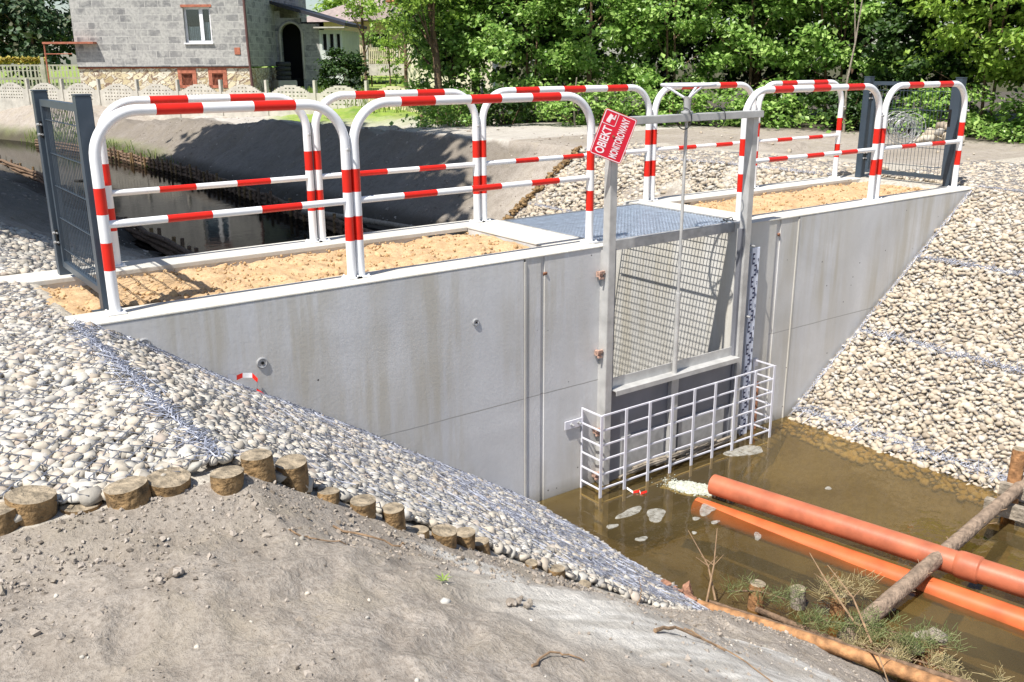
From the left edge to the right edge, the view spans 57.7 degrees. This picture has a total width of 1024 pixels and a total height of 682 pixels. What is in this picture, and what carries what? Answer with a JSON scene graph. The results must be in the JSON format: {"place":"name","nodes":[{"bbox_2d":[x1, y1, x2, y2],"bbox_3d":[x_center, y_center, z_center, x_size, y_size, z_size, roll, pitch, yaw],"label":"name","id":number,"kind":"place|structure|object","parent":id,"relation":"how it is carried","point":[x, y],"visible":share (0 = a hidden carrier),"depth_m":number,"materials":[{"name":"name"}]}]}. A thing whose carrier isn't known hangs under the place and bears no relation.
{"place":"outdoors","nodes":[
{"label":"outdoors","id":0,"kind":"place"},
{"bbox_2d":[0,139,380,256],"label":"water","id":1,"kind":"structure","parent":0,"point":[213,234],"depth_m":18.44,"materials":[{"name":"brown liquid"}]},
{"bbox_2d":[385,0,508,90],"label":"neighbour house","id":2,"kind":"structure","parent":0,"point":[411,72],"depth_m":42.89,"materials":[{"name":"beige tile"}]},
{"bbox_2d":[4,0,1014,64],"label":"sky","id":3,"kind":"structure","parent":0,"point":[73,59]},
{"bbox_2d":[0,63,1023,681],"bbox_3d":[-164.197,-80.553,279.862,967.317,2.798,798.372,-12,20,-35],"label":"ground","id":4,"kind":"structure","parent":0,"point":[476,629],"depth_m":3.25,"materials":[{"name":"soil"}]},
{"bbox_2d":[0,502,18,535],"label":"timber stump","id":5,"kind":"object","parent":4,"relation":"on","point":[8,524],"visible":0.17,"depth_m":2.73,"materials":[{"name":"brown wood"}]},
{"bbox_2d":[0,55,45,64],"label":"flower bed","id":6,"kind":"object","parent":4,"relation":"on","point":[17,60],"visible":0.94,"depth_m":44.70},
{"bbox_2d":[4,485,57,525],"bbox_3d":[-1.475,0.655,2.864,0.182,0.416,0.137,-2,17,-5],"label":"timber stump","id":7,"kind":"object","parent":4,"relation":"on","point":[33,504],"visible":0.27,"depth_m":2.78,"materials":[{"name":"brown wood"}]},
{"bbox_2d":[0,0,75,85],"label":"conifer tree","id":8,"kind":"object","parent":4,"relation":"on","point":[26,37],"visible":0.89,"depth_m":53.80,"materials":[{"name":"green plant"}]},
{"bbox_2d":[0,57,80,89],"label":"concrete fence","id":9,"kind":"object","parent":4,"relation":"on","point":[43,78],"visible":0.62,"depth_m":42.91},
{"bbox_2d":[0,222,94,275],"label":"gabion mattress","id":10,"kind":"object","parent":4,"relation":"on","point":[22,251],"visible":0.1,"depth_m":7.17,"materials":[{"name":"stone"}]},
{"bbox_2d":[60,500,101,514],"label":"timber stump","id":11,"kind":"object","parent":4,"relation":"on","point":[67,508],"visible":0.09,"depth_m":2.86,"materials":[{"name":"brown wood"}]},
{"bbox_2d":[0,156,198,255],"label":"timber edging","id":12,"kind":"object","parent":4,"relation":"on","point":[162,244],"visible":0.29,"depth_m":14.74,"materials":[{"name":"brown wood"}]},
{"bbox_2d":[20,110,178,171],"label":"bank grass","id":13,"kind":"structure","parent":4,"relation":"on","point":[126,149],"depth_m":29.98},
{"bbox_2d":[103,476,151,509],"bbox_3d":[-1.184,0.642,2.957,0.172,0.415,0.136,2,17,6],"label":"timber stump","id":14,"kind":"object","parent":4,"relation":"on","point":[131,493],"visible":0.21,"depth_m":2.87,"materials":[{"name":"brown wood"}]},
{"bbox_2d":[147,467,190,496],"bbox_3d":[-1.119,0.628,3.054,0.156,0.413,0.170,-12,20,-35],"label":"timber stump","id":15,"kind":"object","parent":4,"relation":"on","point":[171,483],"visible":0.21,"depth_m":2.97,"materials":[{"name":"brown wood"}]},
{"bbox_2d":[35,139,372,234],"bbox_3d":[-8.650,-4.036,23.410,1.104,0.858,25.427,-13,21,-35],"label":"timber edging","id":16,"kind":"object","parent":4,"relation":"on","point":[336,225],"visible":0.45,"depth_m":21.44,"materials":[{"name":"brown wood"}]},
{"bbox_2d":[301,209,447,234],"bbox_3d":[-2.348,-1.959,15.340,0.127,0.215,4.129,-15,22,-41],"label":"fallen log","id":17,"kind":"object","parent":16,"relation":"on","point":[372,221],"visible":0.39,"depth_m":15.16,"materials":[{"name":"brown wood"}]},
{"bbox_2d":[42,0,366,94],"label":"block house","id":18,"kind":"structure","parent":4,"relation":"on","point":[211,43],"depth_m":39.03,"materials":[{"name":"stone"}]},
{"bbox_2d":[183,7,213,43],"bbox_3d":[-13.009,-13.140,38.799,1.240,1.460,0.720,1,17,3],"label":"window","id":19,"kind":"structure","parent":18,"relation":"in","point":[200,32],"depth_m":38.82,"materials":[{"name":"white plastic"}]},
{"bbox_2d":[210,465,243,495],"bbox_3d":[-0.936,0.622,3.075,0.108,0.405,0.144,7,18,24],"label":"timber stump","id":20,"kind":"object","parent":4,"relation":"on","point":[226,480],"visible":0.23,"depth_m":3.00,"materials":[{"name":"brown wood"}]},
{"bbox_2d":[0,78,482,118],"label":"concrete fence","id":21,"kind":"object","parent":4,"relation":"on","point":[14,95],"visible":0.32,"depth_m":33.20,"materials":[{"name":"concrete"}]},
{"bbox_2d":[240,448,276,484],"bbox_3d":[-0.859,0.576,3.228,0.134,0.404,0.123,-12,20,-35],"label":"timber stump","id":22,"kind":"object","parent":4,"relation":"on","point":[258,463],"visible":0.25,"depth_m":3.14,"materials":[{"name":"brown wood"}]},
{"bbox_2d":[275,454,310,493],"bbox_3d":[-0.777,0.612,3.363,0.109,0.411,0.146,1,17,4],"label":"timber stump","id":23,"kind":"object","parent":4,"relation":"on","point":[293,468],"visible":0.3,"depth_m":3.27,"materials":[{"name":"brown wood"}]},
{"bbox_2d":[1,116,643,257],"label":"bank clods","id":24,"kind":"object","parent":4,"relation":"on","point":[469,130],"visible":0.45,"depth_m":17.63,"materials":[{"name":"soil"}]},
{"bbox_2d":[317,487,339,504],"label":"timber stump","id":25,"kind":"object","parent":4,"relation":"on","point":[330,494],"visible":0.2,"depth_m":3.34,"materials":[{"name":"brown wood"}]},
{"bbox_2d":[313,47,370,89],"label":"garden bush","id":26,"kind":"object","parent":4,"relation":"on","point":[343,64],"visible":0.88,"depth_m":39.32,"materials":[{"name":"green plant"}]},
{"bbox_2d":[0,279,709,610],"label":"gabion mattress","id":27,"kind":"object","parent":4,"relation":"on","point":[67,416],"visible":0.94,"depth_m":4.12,"materials":[{"name":"stone"}]},
{"bbox_2d":[307,0,403,75],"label":"neighbour house","id":28,"kind":"structure","parent":4,"relation":"on","point":[333,12],"depth_m":57.97,"materials":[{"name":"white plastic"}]},
{"bbox_2d":[350,494,375,518],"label":"timber stump","id":29,"kind":"object","parent":4,"relation":"on","point":[364,505],"visible":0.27,"depth_m":3.40,"materials":[{"name":"brown wood"}]},
{"bbox_2d":[334,0,393,80],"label":"garden tree","id":30,"kind":"object","parent":4,"relation":"on","point":[353,7],"visible":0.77,"depth_m":41.32,"materials":[{"name":"green plant"}]},
{"bbox_2d":[372,20,403,87],"bbox_3d":[-3.852,-8.464,28.777,0.983,2.894,1.186,-12,20,-35],"label":"garden tree","id":31,"kind":"object","parent":4,"relation":"on","point":[387,42],"visible":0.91,"depth_m":28.71,"materials":[{"name":"green plant"}]},
{"bbox_2d":[361,0,425,87],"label":"garden tree","id":32,"kind":"object","parent":4,"relation":"on","point":[405,57],"visible":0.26,"depth_m":31.26,"materials":[{"name":"green plant"}]},
{"bbox_2d":[382,502,405,530],"bbox_3d":[-0.439,0.812,3.559,0.085,0.408,0.121,8,18,25],"label":"timber stump","id":33,"kind":"object","parent":4,"relation":"on","point":[393,514],"visible":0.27,"depth_m":3.47,"materials":[{"name":"brown wood"}]},
{"bbox_2d":[368,0,474,121],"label":"garden tree","id":34,"kind":"object","parent":4,"relation":"on","point":[432,41],"visible":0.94,"depth_m":20.82,"materials":[{"name":"green plant"}]},
{"bbox_2d":[40,509,817,681],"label":"scattered pebbles","id":35,"kind":"object","parent":4,"relation":"on","point":[442,600],"visible":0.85,"depth_m":2.67,"materials":[{"name":"stone"}]},
{"bbox_2d":[360,45,497,74],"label":"picket fence","id":36,"kind":"object","parent":4,"relation":"on","point":[375,68],"visible":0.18,"depth_m":50.94,"materials":[{"name":"wood"}]},
{"bbox_2d":[0,474,869,681],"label":"soil clods","id":37,"kind":"object","parent":4,"relation":"on","point":[33,631],"visible":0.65,"depth_m":2.83,"materials":[{"name":"soil"}]},
{"bbox_2d":[431,524,456,548],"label":"timber stump","id":38,"kind":"object","parent":4,"relation":"on","point":[445,535],"visible":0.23,"depth_m":3.64,"materials":[{"name":"brown wood"}]},
{"bbox_2d":[401,87,490,127],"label":"shrub","id":39,"kind":"object","parent":4,"relation":"on","point":[463,118],"visible":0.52,"depth_m":20.05,"materials":[{"name":"green plant"}]},
{"bbox_2d":[396,0,499,126],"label":"broadleaf tree","id":40,"kind":"object","parent":4,"relation":"on","point":[462,35],"visible":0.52,"depth_m":21.52,"materials":[{"name":"green plant"}]},
{"bbox_2d":[457,527,474,549],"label":"timber stump","id":41,"kind":"object","parent":4,"relation":"on","point":[465,537],"visible":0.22,"depth_m":3.76,"materials":[{"name":"brown wood"}]},
{"bbox_2d":[381,0,565,109],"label":"broadleaf tree","id":42,"kind":"object","parent":4,"relation":"on","point":[507,68],"visible":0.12,"depth_m":23.24,"materials":[{"name":"green plant"}]},
{"bbox_2d":[0,176,974,530],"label":"concrete weir","id":43,"kind":"object","parent":4,"relation":"on","point":[484,366],"visible":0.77,"depth_m":6.77,"materials":[{"name":"grey concrete"}]},
{"bbox_2d":[30,89,122,311],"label":"wire gate","id":44,"kind":"structure","parent":43,"relation":"on","point":[81,107],"depth_m":5.47,"materials":[{"name":"metal"}]},
{"bbox_2d":[97,93,320,266],"bbox_3d":[-2.081,-1.154,6.502,1.530,1.100,0.105,-12,20,-35],"label":"striped railing","id":45,"kind":"object","parent":43,"relation":"on","point":[308,177],"visible":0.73,"depth_m":6.39,"materials":[{"name":"metal"}]},
{"bbox_2d":[89,99,361,315],"bbox_3d":[-1.587,-0.801,5.318,1.530,1.100,0.105,-12,20,-35],"label":"striped railing","id":46,"kind":"object","parent":43,"relation":"on","point":[107,123],"visible":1,"depth_m":5.11,"materials":[{"name":"metal"}]},
{"bbox_2d":[35,232,528,314],"bbox_3d":[-1.549,-0.470,6.239,3.660,0.096,1.005,-12,20,-35],"label":"sand bed","id":47,"kind":"object","parent":43,"relation":"on","point":[165,285],"visible":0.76,"depth_m":6.20,"materials":[{"name":"sand"}]},
{"bbox_2d":[311,89,484,241],"bbox_3d":[-0.873,-1.415,7.352,1.530,1.100,0.105,-12,20,-35],"label":"striped railing","id":48,"kind":"object","parent":43,"relation":"on","point":[319,176],"visible":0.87,"depth_m":7.19,"materials":[{"name":"metal"}]},
{"bbox_2d":[349,92,597,278],"bbox_3d":[-0.192,-1.102,6.300,2.015,1.100,0.105,-12,20,-35],"label":"striped railing","id":49,"kind":"object","parent":43,"relation":"on","point":[365,112],"visible":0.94,"depth_m":6.08,"materials":[{"name":"metal"}]},
{"bbox_2d":[479,84,651,221],"bbox_3d":[0.530,-1.718,8.340,2.015,1.100,0.105,-12,20,-35],"label":"striped railing","id":50,"kind":"object","parent":43,"relation":"on","point":[484,163],"visible":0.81,"depth_m":8.13,"materials":[{"name":"metal"}]},
{"bbox_2d":[501,203,739,249],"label":"grating deck","id":51,"kind":"structure","parent":43,"relation":"on","point":[639,225],"depth_m":7.81,"materials":[{"name":"metal"}]},
{"bbox_2d":[564,358,775,509],"bbox_3d":[1.374,0.785,7.690,2.247,0.871,0.237,-12,20,-35],"label":"debris basket","id":52,"kind":"object","parent":43,"relation":"attached to","point":[574,423],"visible":0.94,"depth_m":7.52,"materials":[{"name":"white metal"}]},
{"bbox_2d":[592,83,763,539],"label":"sluice gate","id":53,"kind":"structure","parent":43,"relation":"attached to","point":[674,376],"depth_m":7.55,"materials":[{"name":"silver metal"}]},
{"bbox_2d":[590,108,636,163],"bbox_3d":[0.704,-1.428,6.484,0.247,0.324,0.027,17,12,-16],"label":"warning sign","id":54,"kind":"object","parent":53,"relation":"attached to","point":[613,135],"visible":1,"depth_m":6.48,"materials":[{"name":"metal"}]},
{"bbox_2d":[649,82,756,200],"bbox_3d":[1.937,-2.022,9.331,1.530,1.100,0.105,-12,20,-35],"label":"striped railing","id":55,"kind":"object","parent":43,"relation":"on","point":[663,91],"visible":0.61,"depth_m":9.04,"materials":[{"name":"metal"}]},
{"bbox_2d":[736,247,759,450],"bbox_3d":[2.052,0.090,8.127,0.095,1.845,0.058,-12,20,-35],"label":"staff gauge","id":56,"kind":"object","parent":43,"relation":"attached to","point":[752,282],"visible":0.97,"depth_m":8.07,"materials":[{"name":"metal"}]},
{"bbox_2d":[754,80,845,188],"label":"striped railing","id":57,"kind":"object","parent":43,"relation":"on","point":[841,107],"visible":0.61,"depth_m":10.21,"materials":[{"name":"metal"}]},
{"bbox_2d":[731,83,884,220],"bbox_3d":[2.707,-1.729,8.341,2.015,1.100,0.105,-12,20,-35],"label":"striped railing","id":58,"kind":"object","parent":43,"relation":"on","point":[758,92],"visible":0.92,"depth_m":8.23,"materials":[{"name":"metal"}]},
{"bbox_2d":[687,181,929,214],"bbox_3d":[3.056,-1.457,9.484,3.040,0.081,1.005,-12,20,-35],"label":"sand bed","id":59,"kind":"object","parent":43,"relation":"on","point":[807,197],"visible":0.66,"depth_m":9.46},
{"bbox_2d":[855,76,967,186],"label":"wire gate","id":60,"kind":"structure","parent":43,"relation":"attached to","point":[866,129],"depth_m":10.29,"materials":[{"name":"metal"}]},
{"bbox_2d":[873,81,969,199],"bbox_3d":[4.130,-2.036,9.343,1.530,1.100,0.105,-12,20,-35],"label":"striped railing","id":61,"kind":"object","parent":43,"relation":"on","point":[894,89],"visible":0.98,"depth_m":9.21,"materials":[{"name":"metal"}]},
{"bbox_2d":[467,80,540,126],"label":"shrub","id":62,"kind":"object","parent":4,"relation":"on","point":[497,117],"visible":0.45,"depth_m":19.65,"materials":[{"name":"green plant"}]},
{"bbox_2d":[452,0,603,122],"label":"broadleaf tree","id":63,"kind":"object","parent":4,"relation":"on","point":[499,40],"visible":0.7,"depth_m":20.62,"materials":[{"name":"green plant"}]},
{"bbox_2d":[501,145,582,219],"bbox_3d":[-0.090,-1.846,14.034,2.946,2.022,0.288,-12,20,-35],"label":"edging rubble","id":64,"kind":"object","parent":4,"relation":"on","point":[523,202],"visible":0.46,"depth_m":14.22,"materials":[{"name":"brown stone"}]},
{"bbox_2d":[491,0,668,116],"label":"broadleaf tree","id":65,"kind":"object","parent":4,"relation":"on","point":[543,40],"visible":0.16,"depth_m":22.18,"materials":[{"name":"green plant"}]},
{"bbox_2d":[523,78,644,125],"bbox_3d":[1.604,-4.913,19.316,2.226,1.085,2.241,-12,20,-35],"label":"shrub","id":66,"kind":"object","parent":4,"relation":"on","point":[556,106],"visible":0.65,"depth_m":19.10,"materials":[{"name":"green plant"}]},
{"bbox_2d":[508,0,685,117],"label":"broadleaf tree","id":67,"kind":"object","parent":4,"relation":"on","point":[565,55],"visible":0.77,"depth_m":19.83,"materials":[{"name":"green plant"}]},
{"bbox_2d":[576,0,751,109],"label":"broadleaf tree","id":68,"kind":"object","parent":4,"relation":"on","point":[688,47],"visible":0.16,"depth_m":22.65,"materials":[{"name":"green plant"}]},
{"bbox_2d":[624,81,719,125],"bbox_3d":[3.439,-4.905,19.383,2.283,1.007,2.060,-3,17,-9],"label":"shrub","id":69,"kind":"object","parent":4,"relation":"on","point":[673,104],"visible":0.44,"depth_m":19.12,"materials":[{"name":"green plant"}]},
{"bbox_2d":[594,0,761,122],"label":"broadleaf tree","id":70,"kind":"object","parent":4,"relation":"on","point":[650,11],"visible":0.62,"depth_m":19.75,"materials":[{"name":"green plant"}]},
{"bbox_2d":[514,142,887,217],"bbox_3d":[1.563,-1.177,12.468,4.656,2.471,4.710,-12,20,-35],"label":"gabion mattress","id":71,"kind":"object","parent":4,"relation":"on","point":[818,168],"visible":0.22,"depth_m":12.98,"materials":[{"name":"beige stone"}]},
{"bbox_2d":[389,101,1023,143],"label":"ground plants","id":72,"kind":"object","parent":4,"relation":"on","point":[800,119],"visible":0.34,"depth_m":18.34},
{"bbox_2d":[676,0,823,116],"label":"broadleaf tree","id":73,"kind":"object","parent":4,"relation":"on","point":[757,76],"visible":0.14,"depth_m":22.40,"materials":[{"name":"green plant"}]},
{"bbox_2d":[671,0,847,106],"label":"broadleaf tree","id":74,"kind":"object","parent":4,"relation":"on","point":[793,18],"visible":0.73,"depth_m":19.56,"materials":[{"name":"green plant"}]},
{"bbox_2d":[710,75,814,127],"bbox_3d":[5.213,-4.915,19.194,2.037,1.122,1.966,8,19,25],"label":"shrub","id":75,"kind":"object","parent":4,"relation":"on","point":[767,103],"visible":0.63,"depth_m":18.86,"materials":[{"name":"green plant"}]},
{"bbox_2d":[696,599,953,681],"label":"fallen log","id":76,"kind":"object","parent":4,"relation":"on","point":[895,669],"visible":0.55,"depth_m":4.96,"materials":[{"name":"brown wood"}]},
{"bbox_2d":[827,591,846,637],"bbox_3d":[1.976,1.825,5.696,0.104,0.624,0.103,-12,20,-35],"label":"wooden stake","id":77,"kind":"object","parent":4,"relation":"on","point":[835,606],"visible":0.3,"depth_m":5.60,"materials":[{"name":"brown wood"}]},
{"bbox_2d":[808,568,881,604],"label":"pine branch","id":78,"kind":"object","parent":77,"relation":"on","point":[835,586],"visible":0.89,"depth_m":5.58,"materials":[{"name":"green plant"}]},
{"bbox_2d":[708,599,972,681],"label":"fallen branch","id":79,"kind":"object","parent":4,"relation":"on","point":[943,675],"visible":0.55,"depth_m":4.89,"materials":[{"name":"brown wood"}]},
{"bbox_2d":[751,0,930,120],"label":"broadleaf tree","id":80,"kind":"object","parent":4,"relation":"on","point":[819,41],"visible":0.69,"depth_m":18.76,"materials":[{"name":"green plant"}]},
{"bbox_2d":[783,77,903,129],"bbox_3d":[6.625,-4.535,17.981,2.066,1.092,2.248,-7,18,-20],"label":"shrub","id":81,"kind":"object","parent":4,"relation":"on","point":[852,97],"visible":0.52,"depth_m":17.81,"materials":[{"name":"green plant"}]},
{"bbox_2d":[842,0,862,131],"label":"bare sapling","id":82,"kind":"object","parent":4,"relation":"on","point":[848,74],"visible":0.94,"depth_m":17.09,"materials":[{"name":"brown wood"}]},
{"bbox_2d":[771,0,947,113],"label":"broadleaf tree","id":83,"kind":"object","parent":4,"relation":"on","point":[853,75],"visible":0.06,"depth_m":20.97,"materials":[{"name":"green plant"}]},
{"bbox_2d":[790,600,974,655],"bbox_3d":[2.063,1.599,5.189,0.951,0.221,0.456,12,20,34],"label":"pine branch","id":84,"kind":"object","parent":4,"relation":"on","point":[905,636],"visible":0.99,"depth_m":5.19,"materials":[{"name":"green plant"}]},
{"bbox_2d":[779,160,1023,523],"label":"gabion mattress","id":85,"kind":"object","parent":4,"relation":"on","point":[998,179],"visible":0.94,"depth_m":8.47,"materials":[{"name":"beige stone"}]},
{"bbox_2d":[886,111,925,144],"bbox_3d":[6.383,-3.442,15.082,0.729,0.567,0.324,0,17,0],"label":"wire roll","id":86,"kind":"object","parent":4,"relation":"on","point":[899,125],"visible":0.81,"depth_m":15.08,"materials":[{"name":"metal"}]},
{"bbox_2d":[841,614,1014,681],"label":"pine branch","id":87,"kind":"object","parent":4,"relation":"on","point":[905,656],"visible":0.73,"depth_m":4.96,"materials":[{"name":"green plant"}]},
{"bbox_2d":[840,0,1023,118],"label":"broadleaf tree","id":88,"kind":"object","parent":4,"relation":"on","point":[895,51],"visible":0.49,"depth_m":17.79,"materials":[{"name":"green plant"}]},
{"bbox_2d":[913,121,964,142],"bbox_3d":[6.995,-3.353,15.142,0.842,0.447,0.801,-12,20,-35],"label":"stone heap","id":89,"kind":"object","parent":4,"relation":"on","point":[934,133],"visible":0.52,"depth_m":15.02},
{"bbox_2d":[859,0,1022,100],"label":"broadleaf tree","id":90,"kind":"object","parent":4,"relation":"on","point":[931,22],"visible":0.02,"depth_m":19.34,"materials":[{"name":"green plant"}]},
{"bbox_2d":[892,78,1011,136],"bbox_3d":[7.977,-4.206,16.956,2.010,1.133,1.691,4,17,14],"label":"shrub","id":91,"kind":"object","parent":4,"relation":"on","point":[972,118],"visible":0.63,"depth_m":16.77,"materials":[{"name":"green plant"}]},
{"bbox_2d":[892,0,1023,132],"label":"broadleaf tree","id":92,"kind":"object","parent":4,"relation":"on","point":[1000,68],"visible":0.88,"depth_m":16.67,"materials":[{"name":"green plant"}]},
{"bbox_2d":[968,0,1023,71],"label":"broadleaf tree","id":93,"kind":"object","parent":4,"relation":"on","point":[1013,35],"visible":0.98,"depth_m":14.94,"materials":[{"name":"green plant"}]},
{"bbox_2d":[974,87,1023,142],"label":"shrub","id":94,"kind":"object","parent":4,"relation":"on","point":[1007,106],"visible":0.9,"depth_m":15.67,"materials":[{"name":"green plant"}]},
{"label":"water","id":95,"kind":"structure","parent":0,"visible":0},
{"bbox_2d":[619,435,730,478],"bbox_3d":[1.389,0.960,7.735,1.346,0.097,0.146,-12,20,-35],"label":"driftwood bundle","id":96,"kind":"object","parent":95,"relation":"on","point":[680,455],"visible":0.81,"depth_m":7.71,"materials":[{"name":"brown wood"}]},
{"bbox_2d":[651,474,715,497],"bbox_3d":[1.384,1.125,7.265,0.645,0.089,0.302,12,21,35],"label":"water froth","id":97,"kind":"object","parent":95,"relation":"on","point":[689,488],"visible":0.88,"depth_m":7.24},
{"bbox_2d":[747,579,765,615],"bbox_3d":[1.492,1.789,5.738,0.104,0.674,0.101,-12,20,-35],"label":"wooden stake","id":98,"kind":"object","parent":95,"relation":"in","point":[752,605],"visible":0.32,"depth_m":5.63,"materials":[{"name":"brown wood"}]},
{"bbox_2d":[721,571,806,614],"bbox_3d":[1.502,1.490,5.553,0.527,0.176,0.266,6,18,21],"label":"pine branch","id":99,"kind":"object","parent":98,"relation":"on","point":[774,597],"visible":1,"depth_m":5.54,"materials":[{"name":"green plant"}]},
{"bbox_2d":[790,584,805,624],"bbox_3d":[1.753,1.805,5.749,0.100,0.634,0.098,-12,20,-35],"label":"wooden stake","id":100,"kind":"object","parent":95,"relation":"in","point":[796,604],"visible":0.26,"depth_m":5.66,"materials":[{"name":"grey wood"}]},
{"bbox_2d":[755,606,864,648],"bbox_3d":[1.980,1.705,5.079,0.056,0.159,1.468,-16,23,-42],"label":"fallen branch","id":101,"kind":"object","parent":95,"relation":"on","point":[771,615],"visible":0.38,"depth_m":5.45,"materials":[{"name":"brown wood"}]},
{"bbox_2d":[691,497,1023,636],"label":"drain pipe","id":102,"kind":"object","parent":95,"relation":"in","point":[1006,616],"visible":0.9,"depth_m":6.15,"materials":[{"name":"orange plastic"}]},
{"bbox_2d":[708,474,1023,597],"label":"drain pipe","id":103,"kind":"object","parent":95,"relation":"on","point":[969,567],"visible":1,"depth_m":6.25,"materials":[{"name":"plastic"}]},
{"bbox_2d":[837,476,1023,643],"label":"fallen pole","id":104,"kind":"object","parent":103,"relation":"on","point":[904,586],"visible":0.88,"depth_m":5.87,"materials":[{"name":"brown wood"}]},
{"bbox_2d":[884,627,947,670],"bbox_3d":[2.232,1.921,5.203,0.328,0.723,0.160,1,17,4],"label":"broken stump","id":105,"kind":"object","parent":95,"relation":"in","point":[920,656],"visible":0.37,"depth_m":5.08,"materials":[{"name":"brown wood"}]},
{"bbox_2d":[983,480,1023,522],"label":"timber boards","id":106,"kind":"object","parent":95,"relation":"on","point":[1013,511],"visible":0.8,"depth_m":6.67,"materials":[{"name":"brown wood"}]},
{"bbox_2d":[998,446,1023,541],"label":"wooden stake","id":107,"kind":"object","parent":95,"relation":"in","point":[1007,525],"visible":0.43,"depth_m":6.78,"materials":[{"name":"brown wood"}]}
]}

